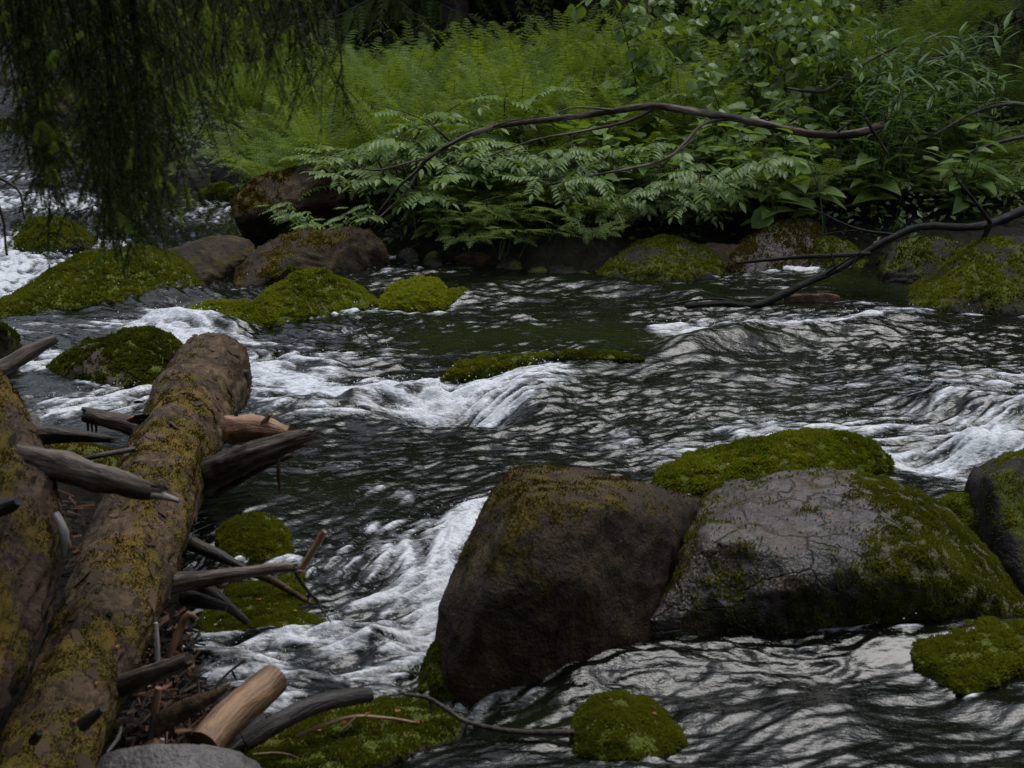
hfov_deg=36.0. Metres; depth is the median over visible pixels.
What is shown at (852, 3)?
tall fern
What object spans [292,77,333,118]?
tall fern
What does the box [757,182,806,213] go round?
fern
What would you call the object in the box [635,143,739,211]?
arching fern
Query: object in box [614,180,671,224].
fern
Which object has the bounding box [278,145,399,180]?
rowan sapling
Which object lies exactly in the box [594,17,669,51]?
tall fern
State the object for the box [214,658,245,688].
twig
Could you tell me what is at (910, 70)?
narrow leaved herb
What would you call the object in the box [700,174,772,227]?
fern
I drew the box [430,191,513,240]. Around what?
fern
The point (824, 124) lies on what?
rowan sapling
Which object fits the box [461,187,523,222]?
fern
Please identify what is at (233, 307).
mossy rock
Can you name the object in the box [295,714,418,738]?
twig
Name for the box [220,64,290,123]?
tall fern
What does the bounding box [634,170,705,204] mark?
fern
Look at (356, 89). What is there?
tall fern
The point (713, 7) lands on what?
round leaved sapling
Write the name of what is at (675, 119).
tall fern
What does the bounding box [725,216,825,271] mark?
boulder
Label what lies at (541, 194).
fern
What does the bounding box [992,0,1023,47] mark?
tall fern
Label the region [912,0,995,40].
tall fern
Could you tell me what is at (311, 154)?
arching fern
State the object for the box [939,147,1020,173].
arching fern
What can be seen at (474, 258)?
stone
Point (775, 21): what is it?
round leaved sapling
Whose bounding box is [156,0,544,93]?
spruce tree
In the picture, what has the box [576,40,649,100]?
tall fern
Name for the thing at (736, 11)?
round leaved sapling
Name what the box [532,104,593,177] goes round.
broad leaved herb
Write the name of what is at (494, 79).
tall fern
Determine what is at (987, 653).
mossy rock
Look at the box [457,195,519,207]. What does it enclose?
fern
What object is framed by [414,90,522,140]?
tall fern
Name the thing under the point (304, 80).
tall fern
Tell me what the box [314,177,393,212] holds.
arching fern
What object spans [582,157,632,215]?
broad leaved herb
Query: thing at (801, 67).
round leaved sapling
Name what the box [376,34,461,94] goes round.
tall fern
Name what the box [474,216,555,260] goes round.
fern
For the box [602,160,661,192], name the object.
fern
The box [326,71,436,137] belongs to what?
tall fern
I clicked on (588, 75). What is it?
tall fern
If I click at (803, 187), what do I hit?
broad leaved herb
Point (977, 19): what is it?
tall fern
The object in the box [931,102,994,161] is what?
broad leaved herb
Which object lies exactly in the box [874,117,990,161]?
arching fern
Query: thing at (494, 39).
tall fern
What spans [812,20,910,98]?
tall fern
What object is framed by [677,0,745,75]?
round leaved sapling
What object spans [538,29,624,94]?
tall fern
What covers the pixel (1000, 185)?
fern
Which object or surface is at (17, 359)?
broken branch
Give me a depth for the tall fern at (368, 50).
16.14 m
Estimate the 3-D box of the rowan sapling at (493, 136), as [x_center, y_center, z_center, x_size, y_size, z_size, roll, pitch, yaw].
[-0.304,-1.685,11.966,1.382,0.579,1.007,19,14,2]
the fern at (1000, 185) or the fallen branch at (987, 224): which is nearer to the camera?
the fallen branch at (987, 224)
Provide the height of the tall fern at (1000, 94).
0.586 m
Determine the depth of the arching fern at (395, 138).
12.55 m
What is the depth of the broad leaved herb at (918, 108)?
11.99 m
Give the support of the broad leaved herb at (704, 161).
on the ground
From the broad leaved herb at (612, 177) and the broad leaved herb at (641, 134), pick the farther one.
the broad leaved herb at (641, 134)
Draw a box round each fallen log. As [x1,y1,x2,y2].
[0,332,321,767]
[0,368,180,719]
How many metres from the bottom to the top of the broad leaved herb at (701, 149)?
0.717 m
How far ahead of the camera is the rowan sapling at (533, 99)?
11.72 m
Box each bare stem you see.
[377,158,391,197]
[393,163,406,195]
[402,165,415,193]
[414,157,417,193]
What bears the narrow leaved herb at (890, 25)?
on the ground
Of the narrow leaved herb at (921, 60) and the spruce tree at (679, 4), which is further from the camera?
the spruce tree at (679, 4)
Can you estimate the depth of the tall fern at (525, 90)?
12.62 m
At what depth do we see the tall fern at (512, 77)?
13.23 m
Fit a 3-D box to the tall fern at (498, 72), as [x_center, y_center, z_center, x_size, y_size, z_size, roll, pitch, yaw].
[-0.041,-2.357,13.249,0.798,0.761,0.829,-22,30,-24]
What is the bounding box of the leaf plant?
[751,206,796,228]
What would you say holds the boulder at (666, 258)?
on the ground
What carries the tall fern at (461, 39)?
on the ground
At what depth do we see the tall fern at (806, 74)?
14.06 m
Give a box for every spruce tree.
[0,0,373,284]
[51,0,247,71]
[81,0,307,48]
[114,0,513,80]
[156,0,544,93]
[198,0,354,46]
[260,0,659,88]
[288,0,533,63]
[299,0,698,60]
[470,2,583,39]
[471,0,787,56]
[877,0,1023,103]
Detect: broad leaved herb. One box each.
[393,170,449,226]
[410,180,450,239]
[442,160,475,229]
[456,192,492,227]
[461,167,494,197]
[466,160,497,199]
[472,178,502,229]
[475,195,516,235]
[477,159,518,205]
[527,156,562,210]
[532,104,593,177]
[540,124,590,192]
[545,184,574,218]
[555,119,604,195]
[560,131,612,183]
[570,138,611,192]
[582,112,628,172]
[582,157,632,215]
[592,120,656,177]
[596,61,659,118]
[596,142,638,202]
[603,111,654,159]
[612,137,676,225]
[618,87,666,152]
[619,143,663,218]
[622,121,666,175]
[633,132,681,169]
[645,94,693,142]
[650,118,731,208]
[656,114,688,148]
[669,134,729,177]
[671,119,713,171]
[684,106,732,171]
[684,144,734,173]
[694,91,725,156]
[695,116,744,188]
[697,121,750,155]
[704,104,762,147]
[704,151,750,213]
[711,82,787,154]
[712,127,771,185]
[717,122,772,212]
[738,135,781,178]
[739,151,797,225]
[745,109,765,163]
[751,100,791,153]
[760,125,798,152]
[761,94,812,187]
[764,119,813,206]
[772,124,819,180]
[773,114,837,150]
[774,99,817,179]
[775,128,845,233]
[789,138,831,157]
[804,103,861,156]
[813,109,865,202]
[816,94,864,164]
[840,138,900,220]
[846,81,903,156]
[859,148,911,209]
[870,107,937,190]
[870,135,940,211]
[890,86,958,155]
[900,78,945,122]
[900,103,944,136]
[904,95,972,198]
[924,89,980,125]
[925,146,985,216]
[930,140,1014,218]
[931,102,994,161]
[933,97,980,161]
[935,120,994,185]
[944,81,1006,141]
[949,123,1007,203]
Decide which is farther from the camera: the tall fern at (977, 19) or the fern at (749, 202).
the tall fern at (977, 19)
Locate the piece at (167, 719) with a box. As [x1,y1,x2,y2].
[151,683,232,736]
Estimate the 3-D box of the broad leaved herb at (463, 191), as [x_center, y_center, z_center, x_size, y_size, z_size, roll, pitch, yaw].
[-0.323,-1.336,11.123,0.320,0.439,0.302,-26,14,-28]
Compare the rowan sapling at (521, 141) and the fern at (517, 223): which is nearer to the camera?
the fern at (517, 223)
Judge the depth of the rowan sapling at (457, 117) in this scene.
11.55 m
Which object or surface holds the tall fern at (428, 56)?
on the ground
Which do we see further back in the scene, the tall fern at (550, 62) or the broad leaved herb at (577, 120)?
the tall fern at (550, 62)
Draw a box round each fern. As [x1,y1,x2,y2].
[164,82,202,125]
[175,126,283,163]
[199,59,257,124]
[200,149,274,175]
[201,67,266,132]
[207,117,328,151]
[208,139,291,177]
[210,144,280,175]
[212,69,266,126]
[216,112,280,165]
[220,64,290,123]
[227,88,299,149]
[227,155,291,189]
[228,132,367,175]
[229,86,286,147]
[231,52,290,116]
[233,57,298,126]
[237,64,293,123]
[241,110,348,140]
[241,126,287,151]
[243,69,321,127]
[248,128,302,155]
[249,56,355,119]
[253,143,327,169]
[256,82,375,154]
[257,133,335,176]
[261,107,360,165]
[262,107,354,152]
[262,124,335,144]
[273,57,354,138]
[274,144,367,165]
[276,93,360,139]
[277,108,368,169]
[278,79,338,129]
[280,154,369,177]
[283,86,339,130]
[284,150,377,175]
[289,64,332,118]
[290,83,348,132]
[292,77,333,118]
[297,46,410,131]
[299,30,382,84]
[299,162,429,211]
[304,183,387,215]
[308,38,395,86]
[313,52,337,87]
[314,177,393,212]
[319,63,410,126]
[323,53,424,109]
[324,37,411,81]
[325,128,365,147]
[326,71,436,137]
[326,109,372,146]
[327,86,422,145]
[328,45,400,76]
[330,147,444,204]
[334,41,414,89]
[335,43,409,82]
[335,43,433,76]
[338,40,459,93]
[342,49,423,97]
[343,37,408,70]
[345,57,425,123]
[345,158,444,209]
[346,56,446,122]
[346,94,425,136]
[347,67,431,109]
[347,67,466,172]
[347,100,431,141]
[350,45,462,97]
[352,37,430,69]
[352,42,470,138]
[354,73,434,121]
[365,122,468,141]
[372,92,474,141]
[374,46,465,86]
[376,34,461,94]
[377,78,476,129]
[380,21,452,68]
[381,48,469,111]
[381,91,467,135]
[381,191,459,225]
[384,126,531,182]
[386,47,440,72]
[390,194,479,241]
[397,60,500,123]
[401,54,485,121]
[404,44,503,96]
[408,77,492,133]
[408,175,496,234]
[408,208,475,232]
[409,184,515,245]
[410,19,531,76]
[412,38,472,69]
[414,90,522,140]
[416,22,522,58]
[416,51,495,109]
[417,171,497,223]
[419,167,474,217]
[427,18,531,82]
[428,171,492,208]
[428,200,531,251]
[429,48,496,114]
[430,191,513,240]
[431,40,543,118]
[433,80,531,151]
[433,98,511,134]
[433,210,499,250]
[439,198,514,231]
[441,181,510,210]
[443,205,533,236]
[445,49,516,113]
[447,185,513,228]
[448,180,552,239]
[449,33,541,65]
[449,40,528,72]
[450,47,543,130]
[450,51,572,117]
[450,55,540,110]
[451,191,526,230]
[452,68,565,144]
[455,28,522,54]
[455,39,536,81]
[456,41,534,77]
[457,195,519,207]
[458,201,524,235]
[459,68,576,146]
[460,217,537,255]
[461,41,577,96]
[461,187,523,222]
[466,24,535,54]
[469,45,567,79]
[472,136,579,186]
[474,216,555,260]
[476,60,590,120]
[476,179,553,215]
[480,18,565,64]
[480,28,557,83]
[480,45,548,79]
[480,53,569,88]
[481,69,575,116]
[482,29,539,59]
[482,194,547,222]
[483,36,572,96]
[485,32,579,80]
[487,159,558,205]
[487,181,536,209]
[488,109,556,148]
[490,28,573,71]
[491,174,598,218]
[491,191,552,236]
[495,78,596,158]
[497,81,601,157]
[500,177,573,222]
[506,188,564,222]
[510,166,579,205]
[510,173,574,211]
[511,58,601,125]
[512,206,596,251]
[513,146,570,168]
[515,63,595,112]
[515,184,623,222]
[518,16,590,91]
[518,165,597,211]
[521,2,609,60]
[521,24,607,99]
[521,146,586,193]
[523,21,607,65]
[523,60,599,125]
[526,8,626,68]
[527,54,612,106]
[529,35,591,82]
[529,79,653,147]
[532,85,602,144]
[535,70,664,149]
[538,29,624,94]
[539,196,623,228]
[544,37,613,73]
[545,27,612,67]
[545,184,623,226]
[548,33,603,70]
[548,37,625,110]
[550,90,652,146]
[553,71,624,118]
[555,206,630,249]
[556,90,689,146]
[556,172,637,228]
[564,167,672,201]
[566,12,655,81]
[571,37,652,98]
[574,183,622,212]
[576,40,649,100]
[577,45,660,103]
[579,14,687,91]
[582,31,674,55]
[582,64,704,147]
[584,23,659,66]
[585,81,684,134]
[588,13,658,64]
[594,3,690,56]
[594,12,675,49]
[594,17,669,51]
[595,33,690,73]
[595,43,712,114]
[595,85,684,146]
[601,41,651,80]
[602,68,693,110]
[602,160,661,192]
[604,84,685,161]
[604,170,655,194]
[605,41,702,93]
[607,97,675,138]
[607,150,707,172]
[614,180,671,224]
[618,174,697,202]
[624,61,737,135]
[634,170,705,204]
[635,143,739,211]
[636,97,718,164]
[637,180,718,228]
[638,13,706,61]
[645,33,756,100]
[645,65,728,139]
[647,159,684,197]
[647,189,717,227]
[649,33,730,72]
[649,70,755,147]
[658,55,737,99]
[661,201,731,230]
[664,38,744,102]
[678,79,767,143]
[687,22,778,77]
[691,48,789,114]
[697,143,756,166]
[700,20,776,75]
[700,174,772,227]
[701,173,767,213]
[702,145,791,200]
[704,180,759,215]
[713,190,778,222]
[717,162,794,206]
[725,143,782,165]
[725,169,792,205]
[727,149,791,181]
[733,147,788,177]
[735,170,827,217]
[736,125,847,159]
[736,168,826,214]
[740,25,802,78]
[740,161,802,205]
[747,168,836,207]
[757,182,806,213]
[762,146,861,195]
[769,114,850,142]
[770,30,852,105]
[774,164,866,208]
[775,51,848,102]
[779,173,861,210]
[781,149,851,174]
[781,164,839,206]
[783,156,886,198]
[788,45,890,103]
[801,14,890,60]
[807,9,890,59]
[810,168,898,210]
[811,165,879,214]
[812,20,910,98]
[813,155,920,205]
[815,43,875,81]
[827,0,868,28]
[828,127,894,171]
[829,0,880,37]
[840,149,926,185]
[841,24,939,103]
[842,157,934,198]
[844,152,936,172]
[845,0,946,59]
[846,183,927,215]
[849,21,890,58]
[855,15,931,86]
[866,0,921,44]
[874,45,933,100]
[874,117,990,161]
[876,36,933,94]
[879,158,957,197]
[885,151,958,208]
[888,0,971,53]
[888,149,967,193]
[890,0,963,40]
[890,15,1006,84]
[891,1,975,54]
[891,163,977,207]
[892,144,988,180]
[905,19,984,87]
[905,36,999,116]
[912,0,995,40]
[913,161,981,197]
[914,131,1004,182]
[921,35,1019,97]
[921,147,962,173]
[924,133,1015,153]
[926,155,1023,205]
[930,23,995,65]
[933,146,978,184]
[934,0,998,55]
[934,137,993,156]
[936,133,1023,187]
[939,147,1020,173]
[940,63,1022,122]
[942,169,992,193]
[950,60,1022,119]
[953,146,1023,184]
[954,159,1007,193]
[960,158,1023,202]
[973,124,1022,145]
[974,180,1023,204]
[978,0,1023,54]
[978,126,1023,155]
[979,49,1023,121]
[979,141,1023,176]
[981,168,1023,203]
[984,148,1023,161]
[989,0,1021,43]
[990,124,1023,152]
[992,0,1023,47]
[995,162,1023,197]
[996,125,1023,140]
[998,44,1023,115]
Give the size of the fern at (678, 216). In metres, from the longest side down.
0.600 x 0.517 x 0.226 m
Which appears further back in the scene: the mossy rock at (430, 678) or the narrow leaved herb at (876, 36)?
the narrow leaved herb at (876, 36)
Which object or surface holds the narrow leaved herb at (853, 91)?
on the ground
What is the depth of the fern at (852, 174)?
11.34 m
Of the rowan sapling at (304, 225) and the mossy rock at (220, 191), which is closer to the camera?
the rowan sapling at (304, 225)
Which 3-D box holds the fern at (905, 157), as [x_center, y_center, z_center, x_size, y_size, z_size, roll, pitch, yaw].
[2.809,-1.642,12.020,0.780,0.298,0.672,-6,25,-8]
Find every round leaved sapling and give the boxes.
[565,0,682,125]
[611,8,711,79]
[630,0,685,57]
[640,54,712,133]
[656,0,739,42]
[664,0,761,92]
[672,0,754,35]
[672,0,769,86]
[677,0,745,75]
[677,59,787,153]
[679,6,720,41]
[683,0,765,84]
[685,26,766,126]
[707,0,805,113]
[720,43,798,131]
[721,0,766,42]
[731,0,833,118]
[735,7,757,26]
[750,25,847,163]
[751,0,808,68]
[752,6,830,118]
[765,0,810,75]
[767,7,855,121]
[768,0,804,66]
[787,0,882,106]
[787,62,845,129]
[788,0,864,63]
[799,0,902,46]
[808,53,882,142]
[837,0,880,37]
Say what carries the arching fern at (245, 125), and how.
on the ground
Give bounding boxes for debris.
[48,446,224,747]
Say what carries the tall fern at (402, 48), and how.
on the ground
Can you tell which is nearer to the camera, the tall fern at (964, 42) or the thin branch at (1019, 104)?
the thin branch at (1019, 104)
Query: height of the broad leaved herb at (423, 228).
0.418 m
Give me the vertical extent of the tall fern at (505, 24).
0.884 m
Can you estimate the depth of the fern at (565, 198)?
10.98 m
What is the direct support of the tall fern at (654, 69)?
on the ground
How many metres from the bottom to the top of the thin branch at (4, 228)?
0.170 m
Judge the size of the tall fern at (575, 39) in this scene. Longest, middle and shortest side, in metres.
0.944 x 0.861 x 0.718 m
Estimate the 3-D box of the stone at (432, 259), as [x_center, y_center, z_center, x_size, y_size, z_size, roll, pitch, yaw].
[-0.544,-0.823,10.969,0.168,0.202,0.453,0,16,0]
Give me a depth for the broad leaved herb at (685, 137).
11.76 m
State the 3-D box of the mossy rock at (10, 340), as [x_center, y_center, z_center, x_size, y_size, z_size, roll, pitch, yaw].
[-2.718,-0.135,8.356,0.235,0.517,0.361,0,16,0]
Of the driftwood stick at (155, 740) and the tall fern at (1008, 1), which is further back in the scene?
the tall fern at (1008, 1)
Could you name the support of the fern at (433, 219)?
on the ground
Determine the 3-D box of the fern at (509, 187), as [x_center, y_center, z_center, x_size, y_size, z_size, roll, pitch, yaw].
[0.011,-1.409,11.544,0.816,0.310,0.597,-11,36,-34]
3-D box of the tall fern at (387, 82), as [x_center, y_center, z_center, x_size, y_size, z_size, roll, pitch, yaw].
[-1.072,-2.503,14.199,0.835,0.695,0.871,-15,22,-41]
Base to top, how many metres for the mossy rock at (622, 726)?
0.235 m
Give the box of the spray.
[0,202,1022,706]
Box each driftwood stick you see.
[83,446,135,459]
[142,738,159,745]
[145,715,155,742]
[149,686,161,721]
[154,622,159,661]
[163,611,196,659]
[178,590,227,610]
[185,566,249,624]
[187,537,245,566]
[231,567,313,602]
[294,528,326,580]
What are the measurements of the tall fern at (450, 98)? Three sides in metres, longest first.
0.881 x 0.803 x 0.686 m
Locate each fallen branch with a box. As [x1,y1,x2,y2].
[240,687,373,749]
[347,102,889,224]
[662,177,1023,307]
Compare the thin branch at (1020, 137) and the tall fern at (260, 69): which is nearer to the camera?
the thin branch at (1020, 137)
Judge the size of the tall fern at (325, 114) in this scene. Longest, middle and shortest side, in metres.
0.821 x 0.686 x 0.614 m
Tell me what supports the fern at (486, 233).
on the ground
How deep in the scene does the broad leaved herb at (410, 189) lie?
11.20 m
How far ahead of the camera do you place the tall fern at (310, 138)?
12.28 m
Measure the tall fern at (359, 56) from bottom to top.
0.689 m
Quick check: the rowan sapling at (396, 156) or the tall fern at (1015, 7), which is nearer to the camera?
the rowan sapling at (396, 156)
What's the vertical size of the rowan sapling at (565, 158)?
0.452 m
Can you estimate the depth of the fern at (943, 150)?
11.78 m
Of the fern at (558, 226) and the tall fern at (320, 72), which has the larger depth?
the tall fern at (320, 72)
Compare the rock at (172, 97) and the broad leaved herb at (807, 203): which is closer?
the broad leaved herb at (807, 203)
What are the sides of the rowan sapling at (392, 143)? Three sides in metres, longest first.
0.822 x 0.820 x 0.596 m
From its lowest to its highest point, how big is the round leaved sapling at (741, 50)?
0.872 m
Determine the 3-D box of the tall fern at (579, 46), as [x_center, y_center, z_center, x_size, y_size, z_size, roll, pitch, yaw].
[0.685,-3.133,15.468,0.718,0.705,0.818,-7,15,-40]
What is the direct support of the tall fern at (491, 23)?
on the ground
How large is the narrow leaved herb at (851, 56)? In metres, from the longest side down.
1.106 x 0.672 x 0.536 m
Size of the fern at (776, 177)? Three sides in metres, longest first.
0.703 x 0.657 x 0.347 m
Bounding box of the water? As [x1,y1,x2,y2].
[0,73,1023,767]
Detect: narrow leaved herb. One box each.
[812,14,901,144]
[813,13,888,153]
[818,17,897,145]
[818,65,892,161]
[818,89,888,201]
[823,51,918,195]
[825,54,883,153]
[836,34,879,141]
[838,69,906,217]
[844,52,903,167]
[847,89,913,177]
[853,64,936,209]
[856,33,960,201]
[857,60,918,158]
[860,0,946,112]
[860,18,942,138]
[860,69,961,215]
[861,53,891,136]
[867,37,948,114]
[886,31,943,157]
[897,35,987,183]
[916,57,971,159]
[920,25,990,131]
[924,50,997,138]
[925,34,991,134]
[929,20,1020,124]
[932,10,1023,163]
[945,29,996,122]
[963,68,1019,160]
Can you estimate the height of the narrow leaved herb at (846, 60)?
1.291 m
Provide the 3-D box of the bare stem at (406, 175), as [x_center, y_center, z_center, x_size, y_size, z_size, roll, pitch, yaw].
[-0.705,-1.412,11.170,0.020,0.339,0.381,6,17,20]
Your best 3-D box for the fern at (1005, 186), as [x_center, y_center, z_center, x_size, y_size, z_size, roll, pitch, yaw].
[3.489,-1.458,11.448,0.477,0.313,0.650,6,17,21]
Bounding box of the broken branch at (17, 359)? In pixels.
[0,335,58,375]
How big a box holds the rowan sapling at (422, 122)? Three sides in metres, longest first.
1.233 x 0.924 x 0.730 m
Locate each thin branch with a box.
[0,177,27,226]
[0,206,7,255]
[613,138,694,201]
[643,0,648,21]
[787,43,902,93]
[880,102,1023,166]
[909,135,1023,174]
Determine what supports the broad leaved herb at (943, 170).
on the ground
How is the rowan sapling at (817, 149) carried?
on the ground
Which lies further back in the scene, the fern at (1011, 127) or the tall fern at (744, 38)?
the tall fern at (744, 38)
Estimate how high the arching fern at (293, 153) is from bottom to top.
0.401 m
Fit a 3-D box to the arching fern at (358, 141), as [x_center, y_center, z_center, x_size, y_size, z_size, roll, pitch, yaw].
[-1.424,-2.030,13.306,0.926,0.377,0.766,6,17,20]
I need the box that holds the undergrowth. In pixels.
[154,0,1023,249]
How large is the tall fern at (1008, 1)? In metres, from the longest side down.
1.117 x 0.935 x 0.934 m
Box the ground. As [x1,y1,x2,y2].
[0,0,1023,767]
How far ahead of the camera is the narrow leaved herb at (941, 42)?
12.98 m
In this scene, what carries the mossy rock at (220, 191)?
on the ground
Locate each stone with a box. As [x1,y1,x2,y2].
[30,413,45,425]
[96,743,261,767]
[163,156,205,174]
[178,171,213,185]
[396,247,419,262]
[423,251,442,267]
[455,252,490,264]
[496,257,523,269]
[527,265,547,273]
[548,265,577,273]
[578,270,589,273]
[783,292,839,302]
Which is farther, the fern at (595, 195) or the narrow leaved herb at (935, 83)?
the narrow leaved herb at (935, 83)
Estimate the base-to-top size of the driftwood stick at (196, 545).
0.080 m
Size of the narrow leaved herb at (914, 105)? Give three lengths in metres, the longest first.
1.041 x 0.598 x 0.559 m
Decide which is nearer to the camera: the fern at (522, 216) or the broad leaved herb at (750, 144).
the fern at (522, 216)
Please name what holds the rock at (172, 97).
on the ground
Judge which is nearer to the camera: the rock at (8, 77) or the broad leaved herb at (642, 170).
the broad leaved herb at (642, 170)
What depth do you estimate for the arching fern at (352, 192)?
11.61 m
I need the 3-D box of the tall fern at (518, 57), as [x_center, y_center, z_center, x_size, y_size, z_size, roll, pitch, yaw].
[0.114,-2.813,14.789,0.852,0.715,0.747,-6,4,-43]
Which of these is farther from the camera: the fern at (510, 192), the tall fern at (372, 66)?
the tall fern at (372, 66)
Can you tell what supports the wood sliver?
on the stone at (156, 755)
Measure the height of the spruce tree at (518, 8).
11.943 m
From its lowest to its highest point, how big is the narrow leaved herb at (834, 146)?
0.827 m
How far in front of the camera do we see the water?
7.25 m
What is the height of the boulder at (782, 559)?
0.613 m
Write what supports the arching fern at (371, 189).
on the ground
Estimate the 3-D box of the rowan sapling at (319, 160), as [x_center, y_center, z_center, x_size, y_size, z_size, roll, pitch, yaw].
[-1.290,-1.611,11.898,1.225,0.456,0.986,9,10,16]
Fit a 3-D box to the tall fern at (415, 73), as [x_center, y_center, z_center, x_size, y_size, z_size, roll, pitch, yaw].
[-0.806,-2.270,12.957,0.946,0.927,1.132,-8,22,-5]
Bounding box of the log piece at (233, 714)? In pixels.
[189,665,286,750]
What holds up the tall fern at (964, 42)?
on the ground
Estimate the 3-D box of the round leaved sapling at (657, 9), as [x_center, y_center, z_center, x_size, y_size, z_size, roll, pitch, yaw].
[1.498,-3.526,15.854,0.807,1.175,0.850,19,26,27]
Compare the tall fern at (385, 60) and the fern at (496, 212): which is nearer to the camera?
the fern at (496, 212)
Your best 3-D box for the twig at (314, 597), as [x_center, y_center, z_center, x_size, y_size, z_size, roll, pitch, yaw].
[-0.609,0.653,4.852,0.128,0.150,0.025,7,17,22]
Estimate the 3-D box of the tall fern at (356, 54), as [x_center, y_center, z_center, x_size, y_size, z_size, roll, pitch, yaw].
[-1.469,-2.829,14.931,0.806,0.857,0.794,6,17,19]
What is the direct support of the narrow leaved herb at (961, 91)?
on the ground
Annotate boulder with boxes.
[0,243,203,317]
[167,235,255,280]
[229,165,352,242]
[233,225,388,288]
[435,463,701,706]
[595,233,725,282]
[650,465,1023,637]
[651,426,894,496]
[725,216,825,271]
[876,235,964,283]
[906,234,1023,315]
[963,447,1023,593]
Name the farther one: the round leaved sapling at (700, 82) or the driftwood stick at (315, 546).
the round leaved sapling at (700, 82)
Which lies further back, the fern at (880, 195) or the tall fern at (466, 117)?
the tall fern at (466, 117)
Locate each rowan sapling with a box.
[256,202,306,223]
[273,211,324,230]
[275,137,406,180]
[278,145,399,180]
[287,147,414,210]
[310,216,350,229]
[318,152,439,204]
[326,147,397,197]
[334,204,386,225]
[336,136,450,218]
[341,155,497,234]
[362,106,478,186]
[372,91,510,178]
[387,116,513,191]
[387,142,534,186]
[389,119,539,190]
[408,150,544,217]
[431,83,582,154]
[442,145,547,169]
[456,130,552,158]
[459,147,610,200]
[465,118,536,154]
[486,130,549,155]
[493,143,615,212]
[569,141,714,201]
[571,146,645,193]
[580,181,714,232]
[593,116,681,136]
[602,91,712,152]
[613,146,808,220]
[629,162,773,229]
[754,109,850,149]
[755,138,857,180]
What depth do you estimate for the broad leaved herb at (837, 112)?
11.71 m
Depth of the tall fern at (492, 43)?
15.08 m
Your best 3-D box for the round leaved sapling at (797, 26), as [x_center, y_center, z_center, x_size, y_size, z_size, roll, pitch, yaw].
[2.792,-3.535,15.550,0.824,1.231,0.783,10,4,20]
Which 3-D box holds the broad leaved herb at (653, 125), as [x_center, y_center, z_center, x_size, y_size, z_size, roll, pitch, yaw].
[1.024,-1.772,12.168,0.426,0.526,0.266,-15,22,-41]
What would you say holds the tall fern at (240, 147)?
on the ground
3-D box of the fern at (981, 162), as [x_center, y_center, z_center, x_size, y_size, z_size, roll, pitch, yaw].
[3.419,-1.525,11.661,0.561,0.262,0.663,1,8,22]
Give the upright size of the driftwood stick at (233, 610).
0.202 m
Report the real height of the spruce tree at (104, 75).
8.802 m
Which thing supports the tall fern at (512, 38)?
on the ground
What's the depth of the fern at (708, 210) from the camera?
11.19 m
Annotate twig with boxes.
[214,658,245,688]
[252,752,299,759]
[276,459,280,491]
[294,572,330,622]
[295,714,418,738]
[404,692,573,735]
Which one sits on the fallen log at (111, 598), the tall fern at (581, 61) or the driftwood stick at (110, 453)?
the driftwood stick at (110, 453)
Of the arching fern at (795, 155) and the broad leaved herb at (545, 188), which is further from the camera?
the arching fern at (795, 155)
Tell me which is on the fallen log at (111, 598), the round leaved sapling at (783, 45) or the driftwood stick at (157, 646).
the driftwood stick at (157, 646)
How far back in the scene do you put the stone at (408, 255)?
10.88 m
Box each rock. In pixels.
[0,38,49,83]
[0,117,36,130]
[0,321,22,358]
[13,214,96,253]
[43,442,120,466]
[46,325,182,387]
[56,93,89,111]
[157,88,189,109]
[186,298,250,316]
[195,580,326,632]
[197,181,236,200]
[213,510,294,561]
[236,267,378,327]
[239,695,466,767]
[270,265,318,282]
[271,567,306,596]
[377,275,447,311]
[416,639,457,701]
[418,286,468,310]
[440,350,551,381]
[550,348,644,361]
[569,689,687,761]
[700,242,739,267]
[809,235,868,268]
[910,615,1023,696]
[938,491,977,536]
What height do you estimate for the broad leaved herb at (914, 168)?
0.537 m
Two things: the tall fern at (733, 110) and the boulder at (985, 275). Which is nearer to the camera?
the boulder at (985, 275)
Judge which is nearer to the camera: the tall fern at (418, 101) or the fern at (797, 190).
the fern at (797, 190)
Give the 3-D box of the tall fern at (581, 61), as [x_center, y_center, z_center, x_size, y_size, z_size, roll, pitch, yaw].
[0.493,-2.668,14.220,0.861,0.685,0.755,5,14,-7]
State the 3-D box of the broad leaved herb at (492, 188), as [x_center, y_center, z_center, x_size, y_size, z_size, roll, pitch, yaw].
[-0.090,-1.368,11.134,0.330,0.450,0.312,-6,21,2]
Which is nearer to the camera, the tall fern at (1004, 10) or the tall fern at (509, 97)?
the tall fern at (509, 97)
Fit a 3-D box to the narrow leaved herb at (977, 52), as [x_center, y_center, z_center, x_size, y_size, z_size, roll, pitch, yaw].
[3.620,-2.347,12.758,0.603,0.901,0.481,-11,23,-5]
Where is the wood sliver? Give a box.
[106,727,121,752]
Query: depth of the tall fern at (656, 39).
14.65 m
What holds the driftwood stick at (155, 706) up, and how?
on the debris
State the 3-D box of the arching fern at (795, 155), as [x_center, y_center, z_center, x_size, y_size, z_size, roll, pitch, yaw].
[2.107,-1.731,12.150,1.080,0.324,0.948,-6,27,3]
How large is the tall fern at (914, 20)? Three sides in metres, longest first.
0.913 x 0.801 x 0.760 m
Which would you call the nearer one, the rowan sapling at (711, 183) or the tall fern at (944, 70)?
the rowan sapling at (711, 183)
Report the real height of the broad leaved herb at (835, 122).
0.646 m
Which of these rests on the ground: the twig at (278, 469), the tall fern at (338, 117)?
the tall fern at (338, 117)
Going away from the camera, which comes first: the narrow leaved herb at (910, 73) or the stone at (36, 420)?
the stone at (36, 420)
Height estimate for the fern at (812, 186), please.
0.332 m
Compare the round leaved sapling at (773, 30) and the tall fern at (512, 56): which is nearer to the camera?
the tall fern at (512, 56)

